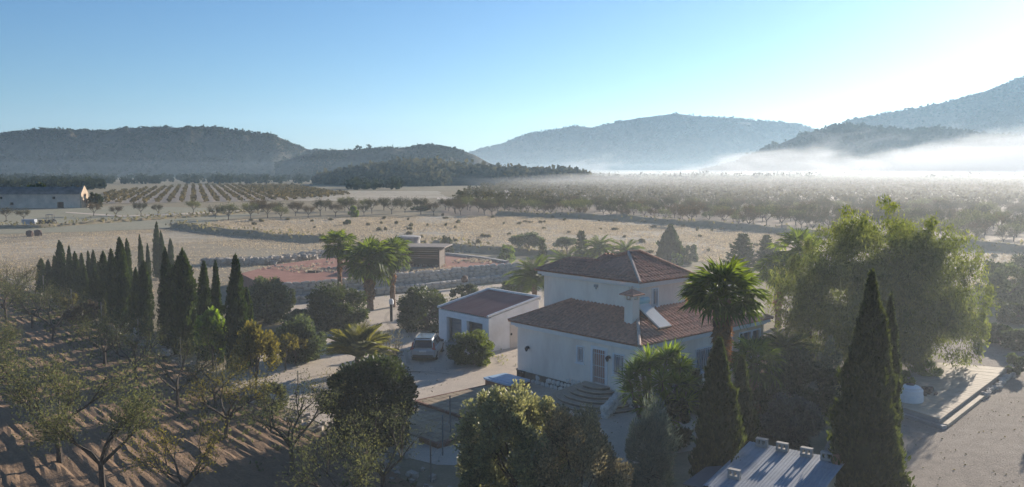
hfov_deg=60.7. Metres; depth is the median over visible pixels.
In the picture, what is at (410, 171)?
woodland
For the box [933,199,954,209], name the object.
orchard tree
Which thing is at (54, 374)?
almond tree
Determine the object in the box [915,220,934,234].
orchard tree
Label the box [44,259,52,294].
cypress
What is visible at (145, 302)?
cypress
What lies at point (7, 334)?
almond tree
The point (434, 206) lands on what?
orchard tree
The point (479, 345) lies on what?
shrub
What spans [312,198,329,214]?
orchard tree
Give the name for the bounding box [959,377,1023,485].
wheel track
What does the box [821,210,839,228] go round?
orchard tree
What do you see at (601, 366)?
door
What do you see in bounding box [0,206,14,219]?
orchard tree
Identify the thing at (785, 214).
orchard tree
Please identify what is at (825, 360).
shrub
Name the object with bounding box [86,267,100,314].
cypress
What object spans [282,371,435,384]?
wheel track
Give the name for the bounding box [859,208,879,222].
orchard tree
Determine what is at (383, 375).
shrub
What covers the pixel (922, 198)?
orchard tree
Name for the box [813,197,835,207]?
orchard tree
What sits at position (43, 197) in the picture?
barn
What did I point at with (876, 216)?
orchard tree
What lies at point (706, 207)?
orchard tree
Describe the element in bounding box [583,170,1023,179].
distant woods
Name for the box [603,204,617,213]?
orchard tree
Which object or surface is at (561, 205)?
orchard tree
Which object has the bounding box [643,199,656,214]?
orchard tree
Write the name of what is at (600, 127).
scrub
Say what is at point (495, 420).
loquat bush
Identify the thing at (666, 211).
orchard tree
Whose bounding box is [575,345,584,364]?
window
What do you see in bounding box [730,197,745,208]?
orchard tree
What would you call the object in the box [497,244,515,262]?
shrub
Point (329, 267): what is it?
pebbles
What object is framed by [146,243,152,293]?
cypress
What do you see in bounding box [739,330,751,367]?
window
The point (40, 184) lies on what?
field tree
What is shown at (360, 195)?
pale strip
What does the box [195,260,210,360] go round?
cypress
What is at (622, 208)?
orchard tree
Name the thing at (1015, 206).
orchard tree
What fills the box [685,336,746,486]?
cypress
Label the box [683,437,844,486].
roof
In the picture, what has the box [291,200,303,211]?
orchard tree
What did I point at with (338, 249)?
fan palm
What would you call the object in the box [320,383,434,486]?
almond tree
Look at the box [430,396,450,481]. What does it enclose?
wire fence
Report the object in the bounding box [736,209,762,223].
orchard tree
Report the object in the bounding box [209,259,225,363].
cypress
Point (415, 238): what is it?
water deposit
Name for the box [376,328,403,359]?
shrub
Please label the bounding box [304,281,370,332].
carob tree
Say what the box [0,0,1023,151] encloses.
sky
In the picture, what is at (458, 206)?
orchard tree
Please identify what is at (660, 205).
orchard tree
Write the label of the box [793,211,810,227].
orchard tree
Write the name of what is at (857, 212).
orchard tree
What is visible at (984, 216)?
orchard tree
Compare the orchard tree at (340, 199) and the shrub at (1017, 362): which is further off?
the orchard tree at (340, 199)
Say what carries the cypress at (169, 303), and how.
on the ground at (448, 476)
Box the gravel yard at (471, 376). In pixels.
[213,284,758,469]
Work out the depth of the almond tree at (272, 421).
37.56 m
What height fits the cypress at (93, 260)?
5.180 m
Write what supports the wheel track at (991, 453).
on the gravel drive
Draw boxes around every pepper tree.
[764,193,1000,369]
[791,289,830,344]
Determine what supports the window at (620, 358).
in the villa
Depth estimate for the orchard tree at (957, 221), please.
158.15 m
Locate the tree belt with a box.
[0,171,402,189]
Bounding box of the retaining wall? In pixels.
[262,262,523,304]
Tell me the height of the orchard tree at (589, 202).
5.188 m
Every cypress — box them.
[35,258,45,292]
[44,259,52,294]
[50,255,56,295]
[54,240,67,298]
[62,260,72,300]
[66,246,71,269]
[71,251,81,304]
[78,253,85,276]
[79,266,88,303]
[85,251,90,282]
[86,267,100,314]
[89,250,96,281]
[96,251,108,320]
[96,261,99,280]
[105,248,115,324]
[110,237,132,328]
[125,238,132,296]
[125,267,138,332]
[135,260,154,337]
[137,234,143,272]
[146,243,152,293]
[151,222,159,277]
[155,246,170,346]
[157,230,163,277]
[164,264,177,348]
[168,238,174,265]
[168,247,198,355]
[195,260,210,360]
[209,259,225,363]
[220,254,250,371]
[244,287,256,367]
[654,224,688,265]
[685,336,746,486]
[732,354,759,450]
[822,268,915,486]
[885,290,906,471]
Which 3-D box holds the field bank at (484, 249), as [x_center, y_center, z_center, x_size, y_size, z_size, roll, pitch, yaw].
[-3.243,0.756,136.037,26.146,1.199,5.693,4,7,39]
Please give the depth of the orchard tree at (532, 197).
275.25 m
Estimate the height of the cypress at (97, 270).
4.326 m
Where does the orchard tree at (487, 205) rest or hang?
on the orchard ground at (771, 221)
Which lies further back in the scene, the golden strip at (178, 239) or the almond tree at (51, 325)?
the golden strip at (178, 239)
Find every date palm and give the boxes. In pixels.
[318,321,399,362]
[501,254,546,295]
[546,245,583,262]
[582,234,618,258]
[609,239,642,253]
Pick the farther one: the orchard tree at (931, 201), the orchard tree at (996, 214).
the orchard tree at (931, 201)
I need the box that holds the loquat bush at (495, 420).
[449,379,578,486]
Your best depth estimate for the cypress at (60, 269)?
85.32 m
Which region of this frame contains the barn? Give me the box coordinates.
[0,185,87,207]
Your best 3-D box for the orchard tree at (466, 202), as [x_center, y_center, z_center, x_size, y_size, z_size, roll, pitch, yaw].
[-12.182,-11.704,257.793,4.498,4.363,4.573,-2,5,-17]
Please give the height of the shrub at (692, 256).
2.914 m
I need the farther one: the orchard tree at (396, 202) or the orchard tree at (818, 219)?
the orchard tree at (396, 202)
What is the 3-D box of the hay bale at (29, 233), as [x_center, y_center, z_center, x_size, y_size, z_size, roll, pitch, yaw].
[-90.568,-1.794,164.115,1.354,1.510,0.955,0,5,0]
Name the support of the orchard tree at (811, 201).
on the orchard ground at (771, 221)
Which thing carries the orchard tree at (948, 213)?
on the orchard ground at (771, 221)
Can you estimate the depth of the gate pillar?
74.33 m
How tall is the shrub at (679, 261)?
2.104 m
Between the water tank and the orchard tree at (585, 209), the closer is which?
the water tank
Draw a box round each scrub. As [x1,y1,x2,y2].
[0,124,329,175]
[0,207,281,227]
[165,220,324,240]
[273,143,469,175]
[422,237,573,254]
[467,112,818,168]
[489,208,1023,252]
[811,75,1023,135]
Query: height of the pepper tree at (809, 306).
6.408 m
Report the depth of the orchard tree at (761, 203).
236.30 m
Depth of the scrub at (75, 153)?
1085.93 m
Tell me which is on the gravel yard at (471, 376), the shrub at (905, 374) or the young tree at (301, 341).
the young tree at (301, 341)
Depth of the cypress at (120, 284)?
70.07 m
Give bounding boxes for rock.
[980,391,988,397]
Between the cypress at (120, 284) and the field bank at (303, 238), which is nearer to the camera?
the cypress at (120, 284)
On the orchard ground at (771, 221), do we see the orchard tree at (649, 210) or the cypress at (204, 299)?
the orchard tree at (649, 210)
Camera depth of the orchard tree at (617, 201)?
240.72 m
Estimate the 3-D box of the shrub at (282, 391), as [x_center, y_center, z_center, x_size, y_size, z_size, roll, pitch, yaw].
[-12.929,8.236,46.866,1.612,1.926,1.976,2,5,20]
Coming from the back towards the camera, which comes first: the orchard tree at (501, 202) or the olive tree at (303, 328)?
the orchard tree at (501, 202)
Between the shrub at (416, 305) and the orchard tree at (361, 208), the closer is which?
the shrub at (416, 305)
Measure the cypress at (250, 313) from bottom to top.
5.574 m
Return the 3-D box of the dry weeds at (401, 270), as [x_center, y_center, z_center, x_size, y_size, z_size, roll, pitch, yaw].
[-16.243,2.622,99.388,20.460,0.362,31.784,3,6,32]
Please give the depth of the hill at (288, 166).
924.20 m
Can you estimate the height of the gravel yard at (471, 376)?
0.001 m
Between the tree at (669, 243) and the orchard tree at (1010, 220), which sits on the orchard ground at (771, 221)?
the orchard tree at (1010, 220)
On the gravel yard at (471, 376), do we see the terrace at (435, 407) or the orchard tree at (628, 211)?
the terrace at (435, 407)
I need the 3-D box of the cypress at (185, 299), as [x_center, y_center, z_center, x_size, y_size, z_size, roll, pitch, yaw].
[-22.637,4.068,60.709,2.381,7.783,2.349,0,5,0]
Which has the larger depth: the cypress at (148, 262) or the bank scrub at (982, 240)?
the bank scrub at (982, 240)
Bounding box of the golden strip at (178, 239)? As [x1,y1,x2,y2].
[0,232,246,261]
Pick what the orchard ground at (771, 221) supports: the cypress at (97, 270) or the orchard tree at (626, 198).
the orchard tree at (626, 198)
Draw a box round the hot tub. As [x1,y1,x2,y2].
[483,373,529,389]
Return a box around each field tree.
[27,182,46,186]
[87,192,103,206]
[348,205,358,216]
[410,205,429,210]
[441,235,453,252]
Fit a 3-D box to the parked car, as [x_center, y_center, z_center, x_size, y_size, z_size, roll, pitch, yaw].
[-5.867,7.004,61.036,2.102,1.626,4.413,0,5,4]
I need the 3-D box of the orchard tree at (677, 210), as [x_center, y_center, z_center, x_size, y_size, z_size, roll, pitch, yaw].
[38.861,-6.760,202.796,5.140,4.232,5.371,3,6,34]
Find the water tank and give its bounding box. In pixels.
[900,383,923,403]
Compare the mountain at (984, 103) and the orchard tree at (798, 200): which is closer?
the orchard tree at (798, 200)
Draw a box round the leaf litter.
[259,285,1023,486]
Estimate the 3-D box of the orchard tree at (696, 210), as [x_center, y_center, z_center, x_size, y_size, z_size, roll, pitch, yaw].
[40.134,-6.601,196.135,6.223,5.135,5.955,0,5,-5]
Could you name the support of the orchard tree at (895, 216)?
on the orchard ground at (771, 221)
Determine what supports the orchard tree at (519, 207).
on the orchard ground at (771, 221)
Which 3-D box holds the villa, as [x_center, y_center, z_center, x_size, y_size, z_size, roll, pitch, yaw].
[7.115,4.438,54.049,15.348,8.161,11.191,-5,7,-42]
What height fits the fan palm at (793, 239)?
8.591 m
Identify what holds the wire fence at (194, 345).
on the ground at (448, 476)
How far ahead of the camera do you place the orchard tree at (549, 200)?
250.14 m
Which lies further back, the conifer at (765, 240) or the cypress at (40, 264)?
the conifer at (765, 240)
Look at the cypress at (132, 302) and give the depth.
68.44 m
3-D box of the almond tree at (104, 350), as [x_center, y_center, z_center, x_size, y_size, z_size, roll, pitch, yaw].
[-27.064,6.036,57.596,5.195,4.315,4.725,1,5,12]
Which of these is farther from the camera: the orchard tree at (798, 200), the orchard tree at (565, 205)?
the orchard tree at (798, 200)
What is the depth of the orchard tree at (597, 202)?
253.11 m
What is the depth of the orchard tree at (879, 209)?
199.90 m
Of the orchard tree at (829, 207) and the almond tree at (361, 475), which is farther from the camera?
the orchard tree at (829, 207)
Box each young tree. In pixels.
[229,319,281,392]
[275,332,298,370]
[289,337,308,364]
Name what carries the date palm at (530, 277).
on the gravel yard at (471, 376)
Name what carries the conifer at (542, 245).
on the ground at (448, 476)
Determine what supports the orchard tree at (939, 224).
on the orchard ground at (771, 221)
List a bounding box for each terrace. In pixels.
[241,255,512,289]
[396,384,567,448]
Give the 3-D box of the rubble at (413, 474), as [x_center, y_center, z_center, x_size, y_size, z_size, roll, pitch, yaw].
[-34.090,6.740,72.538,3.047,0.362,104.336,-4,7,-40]
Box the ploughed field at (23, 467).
[0,278,419,486]
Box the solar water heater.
[634,297,671,329]
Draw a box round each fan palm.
[318,229,358,299]
[337,234,400,310]
[372,234,413,306]
[674,255,774,368]
[729,335,789,413]
[752,251,801,327]
[765,225,825,304]
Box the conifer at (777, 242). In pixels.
[773,241,780,263]
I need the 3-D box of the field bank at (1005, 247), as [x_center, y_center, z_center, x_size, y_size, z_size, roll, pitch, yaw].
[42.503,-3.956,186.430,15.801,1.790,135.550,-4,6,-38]
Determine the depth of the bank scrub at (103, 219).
207.29 m
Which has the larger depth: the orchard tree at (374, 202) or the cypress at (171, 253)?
the orchard tree at (374, 202)
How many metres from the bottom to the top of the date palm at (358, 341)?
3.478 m
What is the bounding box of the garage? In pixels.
[437,288,540,350]
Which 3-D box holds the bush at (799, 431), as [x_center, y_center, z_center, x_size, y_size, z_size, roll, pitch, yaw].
[13.579,8.408,41.920,3.254,2.466,2.839,-5,7,-43]
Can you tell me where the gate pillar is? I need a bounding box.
[389,299,393,321]
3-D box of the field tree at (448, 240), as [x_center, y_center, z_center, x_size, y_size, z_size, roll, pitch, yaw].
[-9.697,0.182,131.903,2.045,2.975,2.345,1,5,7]
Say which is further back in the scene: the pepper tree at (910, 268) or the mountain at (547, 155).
the mountain at (547, 155)
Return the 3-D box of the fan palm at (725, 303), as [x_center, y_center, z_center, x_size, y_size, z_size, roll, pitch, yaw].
[9.301,5.191,38.670,4.346,9.435,4.367,-2,6,-24]
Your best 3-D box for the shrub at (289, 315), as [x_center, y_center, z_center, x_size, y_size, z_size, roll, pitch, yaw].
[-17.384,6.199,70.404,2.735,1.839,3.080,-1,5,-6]
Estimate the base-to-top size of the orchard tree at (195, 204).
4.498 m
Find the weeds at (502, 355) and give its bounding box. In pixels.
[225,285,694,441]
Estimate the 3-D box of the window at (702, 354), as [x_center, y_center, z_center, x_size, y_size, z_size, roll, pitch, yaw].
[11.243,6.790,51.191,1.980,1.510,0.300,-5,7,-42]
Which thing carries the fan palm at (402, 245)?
on the gravel yard at (471, 376)
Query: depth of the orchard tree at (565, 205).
237.25 m
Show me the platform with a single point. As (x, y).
(960, 389)
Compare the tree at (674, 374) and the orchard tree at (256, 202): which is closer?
the tree at (674, 374)
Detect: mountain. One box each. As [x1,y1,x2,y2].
[470,114,813,169]
[841,77,1023,135]
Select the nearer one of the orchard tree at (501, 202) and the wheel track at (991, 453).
the wheel track at (991, 453)
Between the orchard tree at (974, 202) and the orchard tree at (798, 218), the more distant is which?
the orchard tree at (974, 202)
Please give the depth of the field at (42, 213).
220.63 m
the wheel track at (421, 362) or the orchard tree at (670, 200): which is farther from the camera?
the orchard tree at (670, 200)
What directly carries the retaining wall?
on the ground at (448, 476)
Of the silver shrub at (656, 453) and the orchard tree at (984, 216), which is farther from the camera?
the orchard tree at (984, 216)
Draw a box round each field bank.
[0,209,272,228]
[170,222,324,242]
[432,240,563,256]
[495,211,1023,253]
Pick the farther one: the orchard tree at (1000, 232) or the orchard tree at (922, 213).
the orchard tree at (922, 213)
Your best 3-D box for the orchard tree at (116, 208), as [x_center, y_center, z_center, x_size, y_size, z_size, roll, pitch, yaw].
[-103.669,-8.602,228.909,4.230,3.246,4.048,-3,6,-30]
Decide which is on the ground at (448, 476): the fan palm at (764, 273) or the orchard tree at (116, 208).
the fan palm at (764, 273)
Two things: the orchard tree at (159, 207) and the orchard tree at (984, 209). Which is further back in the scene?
the orchard tree at (159, 207)
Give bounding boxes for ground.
[0,170,1023,486]
[103,185,291,202]
[439,182,1023,244]
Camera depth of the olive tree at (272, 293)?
72.78 m
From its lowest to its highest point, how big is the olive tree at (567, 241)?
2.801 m
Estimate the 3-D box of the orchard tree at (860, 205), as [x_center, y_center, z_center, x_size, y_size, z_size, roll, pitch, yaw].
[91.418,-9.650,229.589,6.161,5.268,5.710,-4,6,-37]
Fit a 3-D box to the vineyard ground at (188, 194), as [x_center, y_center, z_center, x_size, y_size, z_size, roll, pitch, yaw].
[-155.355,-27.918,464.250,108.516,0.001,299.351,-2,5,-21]
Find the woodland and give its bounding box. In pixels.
[310,155,591,185]
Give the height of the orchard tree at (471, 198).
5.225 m
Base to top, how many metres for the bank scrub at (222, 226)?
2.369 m
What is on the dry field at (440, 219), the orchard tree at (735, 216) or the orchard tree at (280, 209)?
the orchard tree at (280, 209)
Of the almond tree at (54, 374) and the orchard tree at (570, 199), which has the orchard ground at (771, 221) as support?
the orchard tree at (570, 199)
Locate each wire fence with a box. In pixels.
[42,275,298,403]
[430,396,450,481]
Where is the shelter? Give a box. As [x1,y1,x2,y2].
[394,243,452,268]
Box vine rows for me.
[103,182,349,202]
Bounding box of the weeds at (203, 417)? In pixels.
[0,279,417,486]
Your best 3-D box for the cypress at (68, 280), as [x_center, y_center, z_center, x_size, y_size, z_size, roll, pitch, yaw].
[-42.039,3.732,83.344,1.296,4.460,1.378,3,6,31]
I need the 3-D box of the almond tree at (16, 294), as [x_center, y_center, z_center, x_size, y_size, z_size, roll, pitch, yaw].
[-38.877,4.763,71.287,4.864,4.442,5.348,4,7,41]
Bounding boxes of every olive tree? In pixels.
[248,275,292,323]
[273,313,327,363]
[274,288,296,312]
[508,231,543,250]
[552,236,576,251]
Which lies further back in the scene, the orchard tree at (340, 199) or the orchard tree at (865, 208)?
the orchard tree at (340, 199)
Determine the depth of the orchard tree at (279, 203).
240.49 m
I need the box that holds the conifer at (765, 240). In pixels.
[753,234,774,271]
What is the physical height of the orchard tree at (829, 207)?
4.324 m
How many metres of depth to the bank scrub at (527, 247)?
135.28 m
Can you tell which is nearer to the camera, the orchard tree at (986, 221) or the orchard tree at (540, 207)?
the orchard tree at (986, 221)
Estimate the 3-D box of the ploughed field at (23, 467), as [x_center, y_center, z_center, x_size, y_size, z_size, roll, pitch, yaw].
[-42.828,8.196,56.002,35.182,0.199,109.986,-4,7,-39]
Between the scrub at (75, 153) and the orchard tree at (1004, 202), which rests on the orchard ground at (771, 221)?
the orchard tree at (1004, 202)
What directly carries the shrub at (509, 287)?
on the gravel yard at (471, 376)
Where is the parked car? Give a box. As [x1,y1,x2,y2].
[410,332,443,359]
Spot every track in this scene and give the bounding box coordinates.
[66,209,260,216]
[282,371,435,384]
[286,371,449,389]
[384,306,411,364]
[395,310,423,364]
[437,197,525,198]
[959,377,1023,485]
[986,394,1023,485]
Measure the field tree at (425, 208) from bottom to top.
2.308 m
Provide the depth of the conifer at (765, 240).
103.62 m
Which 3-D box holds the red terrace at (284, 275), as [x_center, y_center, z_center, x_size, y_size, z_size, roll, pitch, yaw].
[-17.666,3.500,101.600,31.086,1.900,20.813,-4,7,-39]
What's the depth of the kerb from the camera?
110.05 m
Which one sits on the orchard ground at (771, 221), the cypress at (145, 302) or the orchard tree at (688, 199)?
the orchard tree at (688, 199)
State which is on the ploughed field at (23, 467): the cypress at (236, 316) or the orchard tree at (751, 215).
the cypress at (236, 316)
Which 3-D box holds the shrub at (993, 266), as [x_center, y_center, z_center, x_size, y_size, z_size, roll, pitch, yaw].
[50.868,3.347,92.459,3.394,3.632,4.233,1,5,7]
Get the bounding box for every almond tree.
[0,259,43,303]
[0,266,39,323]
[0,277,61,327]
[0,301,27,354]
[0,324,46,383]
[0,338,152,463]
[8,363,175,486]
[11,282,94,340]
[61,306,150,365]
[87,310,173,383]
[106,408,229,486]
[124,326,227,406]
[172,349,244,406]
[176,351,284,438]
[227,363,355,470]
[275,410,415,486]
[293,365,369,408]
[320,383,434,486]
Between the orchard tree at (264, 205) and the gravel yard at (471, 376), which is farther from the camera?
the orchard tree at (264, 205)
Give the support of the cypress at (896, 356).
on the ground at (448, 476)
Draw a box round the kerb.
[330,252,508,262]
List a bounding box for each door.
[510,322,517,347]
[590,345,607,384]
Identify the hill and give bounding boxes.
[0,127,316,176]
[275,145,501,174]
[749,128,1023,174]
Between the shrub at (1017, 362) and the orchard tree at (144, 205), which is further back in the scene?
the orchard tree at (144, 205)
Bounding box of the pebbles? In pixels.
[263,256,499,272]
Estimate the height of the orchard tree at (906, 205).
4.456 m
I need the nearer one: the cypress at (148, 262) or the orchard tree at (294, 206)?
the cypress at (148, 262)
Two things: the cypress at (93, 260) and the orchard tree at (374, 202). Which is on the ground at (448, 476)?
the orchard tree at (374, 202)
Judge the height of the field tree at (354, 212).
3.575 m
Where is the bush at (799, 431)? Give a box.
[760,391,827,447]
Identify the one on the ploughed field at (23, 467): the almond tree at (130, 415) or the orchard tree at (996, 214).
the almond tree at (130, 415)
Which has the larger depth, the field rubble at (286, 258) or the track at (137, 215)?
the track at (137, 215)
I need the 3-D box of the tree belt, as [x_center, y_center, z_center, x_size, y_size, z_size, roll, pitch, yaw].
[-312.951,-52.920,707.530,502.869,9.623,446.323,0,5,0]
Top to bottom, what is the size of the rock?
0.431 m
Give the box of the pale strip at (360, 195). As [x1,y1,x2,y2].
[291,191,446,200]
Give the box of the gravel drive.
[817,339,1023,486]
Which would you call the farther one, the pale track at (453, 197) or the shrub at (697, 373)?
the pale track at (453, 197)
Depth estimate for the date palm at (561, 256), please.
102.65 m
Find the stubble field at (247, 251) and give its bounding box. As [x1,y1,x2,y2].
[0,229,327,300]
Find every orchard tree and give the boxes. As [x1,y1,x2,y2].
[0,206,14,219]
[13,208,29,218]
[84,201,102,215]
[108,205,124,213]
[131,201,147,214]
[151,204,164,211]
[183,199,200,212]
[206,205,223,217]
[217,199,238,219]
[240,201,260,218]
[248,198,269,213]
[258,201,277,217]
[270,201,284,209]
[272,205,290,216]
[287,201,303,215]
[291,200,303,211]
[301,204,316,215]
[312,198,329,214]
[327,202,344,216]
[336,194,352,210]
[340,195,360,210]
[355,203,369,212]
[363,197,379,213]
[377,196,390,202]
[379,198,401,213]
[398,200,412,209]
[409,196,429,213]
[425,201,443,214]
[437,198,449,209]
[444,198,463,213]
[453,201,466,214]
[461,193,474,209]
[462,198,473,207]
[470,199,486,211]
[477,199,492,214]
[484,200,501,212]
[487,194,500,204]
[496,197,514,210]
[501,201,517,210]
[513,203,526,210]
[519,198,536,209]
[524,194,538,200]
[529,200,545,210]
[537,203,550,212]
[544,196,561,204]
[544,202,559,212]
[556,201,567,209]
[557,199,576,212]
[564,193,578,200]
[567,197,584,212]
[573,197,592,207]
[575,206,588,212]
[591,198,606,205]
[596,203,612,214]
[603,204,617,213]
[607,193,623,213]
[614,203,630,212]
[619,200,641,209]
[619,208,634,213]
[621,196,631,201]
[626,200,643,214]
[637,204,652,216]
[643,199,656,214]
[647,207,662,216]
[649,201,667,215]
[658,197,674,208]
[658,207,672,217]
[665,204,681,217]
[670,205,687,218]
[675,204,704,220]
[681,196,700,205]
[686,199,706,216]
[700,210,716,219]
[701,206,717,216]
[707,196,723,205]
[710,205,730,216]
[710,206,735,219]
[714,202,733,207]
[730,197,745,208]
[730,210,747,223]
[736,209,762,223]
[742,203,764,223]
[750,203,779,224]
[754,198,770,205]
[769,207,790,227]
[782,196,799,209]
[788,205,805,224]
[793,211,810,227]
[794,199,821,222]
[800,199,816,204]
[802,208,825,228]
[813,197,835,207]
[816,204,830,214]
[820,203,839,215]
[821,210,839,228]
[825,218,845,227]
[831,210,855,222]
[833,198,852,206]
[834,206,861,215]
[842,195,858,204]
[849,199,866,215]
[853,205,870,219]
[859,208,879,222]
[864,193,882,206]
[866,200,883,207]
[870,206,884,223]
[870,211,896,228]
[883,211,915,224]
[888,208,906,213]
[891,209,917,223]
[893,201,910,211]
[905,207,932,221]
[914,196,932,204]
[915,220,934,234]
[916,215,942,223]
[925,206,943,214]
[928,196,948,205]
[932,198,950,208]
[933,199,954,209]
[934,207,954,219]
[934,221,959,234]
[940,212,968,237]
[941,199,961,209]
[948,206,966,213]
[952,222,984,239]
[956,204,981,226]
[962,197,981,215]
[962,220,992,236]
[965,203,992,215]
[968,207,999,233]
[974,215,999,237]
[975,200,1000,210]
[985,209,1008,227]
[988,195,1010,207]
[991,223,1020,241]
[992,213,1010,229]
[994,219,1023,240]
[1002,209,1023,236]
[1003,205,1022,214]
[1005,201,1023,213]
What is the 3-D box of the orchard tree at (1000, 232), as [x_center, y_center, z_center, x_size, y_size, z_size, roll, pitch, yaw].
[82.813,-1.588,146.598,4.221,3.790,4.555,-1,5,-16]
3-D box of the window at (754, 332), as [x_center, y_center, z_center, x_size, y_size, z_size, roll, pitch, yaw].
[15.194,6.677,54.730,1.080,2.710,0.300,-5,7,-42]
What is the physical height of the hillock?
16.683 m
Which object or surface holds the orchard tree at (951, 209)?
on the orchard ground at (771, 221)
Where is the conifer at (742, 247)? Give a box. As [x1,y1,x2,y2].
[721,232,762,271]
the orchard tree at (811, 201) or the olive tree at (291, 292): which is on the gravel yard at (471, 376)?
the olive tree at (291, 292)
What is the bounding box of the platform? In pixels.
[838,362,1007,428]
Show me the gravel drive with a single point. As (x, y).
(928, 448)
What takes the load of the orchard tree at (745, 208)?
on the orchard ground at (771, 221)
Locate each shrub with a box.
[52,293,79,308]
[63,299,100,322]
[253,381,288,412]
[280,308,309,330]
[314,353,419,451]
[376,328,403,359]
[396,285,452,332]
[446,329,494,366]
[449,283,478,300]
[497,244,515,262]
[501,278,531,292]
[570,248,611,257]
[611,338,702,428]
[623,387,683,486]
[644,397,692,451]
[671,252,683,265]
[678,358,703,413]
[684,244,698,263]
[758,347,840,419]
[815,335,843,395]
[901,369,916,383]
[906,359,943,376]
[973,258,1009,290]
[982,261,1023,304]
[983,322,1011,343]
[995,301,1023,324]
[998,328,1023,351]
[1003,253,1023,273]
[1005,352,1023,374]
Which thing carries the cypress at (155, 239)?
on the stubble field at (247, 251)
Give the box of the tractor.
[21,214,56,223]
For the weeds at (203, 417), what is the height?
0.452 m
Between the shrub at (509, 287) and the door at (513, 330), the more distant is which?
the shrub at (509, 287)
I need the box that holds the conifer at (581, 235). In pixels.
[573,230,588,257]
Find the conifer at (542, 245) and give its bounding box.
[538,238,548,264]
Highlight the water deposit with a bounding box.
[396,235,420,259]
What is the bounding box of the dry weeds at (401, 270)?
[260,256,501,284]
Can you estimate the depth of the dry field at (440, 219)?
174.00 m
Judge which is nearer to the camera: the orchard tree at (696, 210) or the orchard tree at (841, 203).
the orchard tree at (696, 210)
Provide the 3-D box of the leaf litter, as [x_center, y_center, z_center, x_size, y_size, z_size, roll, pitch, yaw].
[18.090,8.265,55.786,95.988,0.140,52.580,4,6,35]
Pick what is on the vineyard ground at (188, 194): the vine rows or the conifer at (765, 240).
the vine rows
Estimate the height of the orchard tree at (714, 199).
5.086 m
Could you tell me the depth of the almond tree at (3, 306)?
73.19 m
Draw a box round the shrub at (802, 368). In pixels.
[758,347,840,419]
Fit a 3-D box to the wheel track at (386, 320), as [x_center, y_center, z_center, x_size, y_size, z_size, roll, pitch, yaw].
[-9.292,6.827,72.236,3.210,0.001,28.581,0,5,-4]
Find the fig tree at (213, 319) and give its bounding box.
[193,305,227,369]
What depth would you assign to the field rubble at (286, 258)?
117.90 m
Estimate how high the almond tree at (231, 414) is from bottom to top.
4.289 m
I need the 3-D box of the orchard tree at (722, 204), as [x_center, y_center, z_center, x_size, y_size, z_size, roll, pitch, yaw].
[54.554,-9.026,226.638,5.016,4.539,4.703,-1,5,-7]
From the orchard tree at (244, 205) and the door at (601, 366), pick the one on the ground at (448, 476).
the orchard tree at (244, 205)
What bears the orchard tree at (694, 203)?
on the orchard ground at (771, 221)
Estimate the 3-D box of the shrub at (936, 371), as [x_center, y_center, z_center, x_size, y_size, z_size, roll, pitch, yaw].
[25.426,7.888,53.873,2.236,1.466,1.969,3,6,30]
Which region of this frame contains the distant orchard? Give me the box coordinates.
[452,173,1023,206]
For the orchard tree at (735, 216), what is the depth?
191.76 m
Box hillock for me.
[334,173,630,185]
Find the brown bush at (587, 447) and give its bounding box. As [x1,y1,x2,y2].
[528,402,634,486]
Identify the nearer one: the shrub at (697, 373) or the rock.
the shrub at (697, 373)
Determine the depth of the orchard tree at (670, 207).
222.92 m
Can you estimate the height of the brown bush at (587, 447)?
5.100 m
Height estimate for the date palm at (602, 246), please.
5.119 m
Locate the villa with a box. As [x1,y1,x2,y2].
[508,250,773,418]
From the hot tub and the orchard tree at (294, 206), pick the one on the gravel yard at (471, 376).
the hot tub
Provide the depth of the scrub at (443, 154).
923.46 m
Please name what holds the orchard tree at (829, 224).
on the orchard ground at (771, 221)
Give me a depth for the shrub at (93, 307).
73.62 m
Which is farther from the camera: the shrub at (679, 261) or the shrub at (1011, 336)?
the shrub at (679, 261)
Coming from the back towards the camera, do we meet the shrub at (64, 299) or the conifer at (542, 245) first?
the conifer at (542, 245)
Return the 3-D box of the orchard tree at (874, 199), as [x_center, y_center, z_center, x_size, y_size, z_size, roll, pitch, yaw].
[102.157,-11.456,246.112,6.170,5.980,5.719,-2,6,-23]
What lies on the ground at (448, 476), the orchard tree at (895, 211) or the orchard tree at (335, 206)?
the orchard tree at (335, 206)
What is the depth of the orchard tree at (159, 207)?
234.21 m
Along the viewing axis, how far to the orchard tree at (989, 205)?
215.39 m
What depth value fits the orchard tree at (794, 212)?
195.20 m
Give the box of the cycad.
[753,328,812,360]
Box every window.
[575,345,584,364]
[611,353,624,377]
[651,287,659,307]
[695,345,712,373]
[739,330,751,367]
[751,328,760,356]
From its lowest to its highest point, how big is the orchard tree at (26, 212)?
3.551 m
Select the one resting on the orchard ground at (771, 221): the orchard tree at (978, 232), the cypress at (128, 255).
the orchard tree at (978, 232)
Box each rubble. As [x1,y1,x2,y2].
[0,272,453,486]
[199,249,328,264]
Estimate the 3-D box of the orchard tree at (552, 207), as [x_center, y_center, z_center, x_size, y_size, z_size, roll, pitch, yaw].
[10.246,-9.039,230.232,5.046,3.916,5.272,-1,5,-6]
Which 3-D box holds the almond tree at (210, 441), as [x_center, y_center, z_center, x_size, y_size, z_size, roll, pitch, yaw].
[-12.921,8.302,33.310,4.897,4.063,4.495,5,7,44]
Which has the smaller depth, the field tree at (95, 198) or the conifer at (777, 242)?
the conifer at (777, 242)

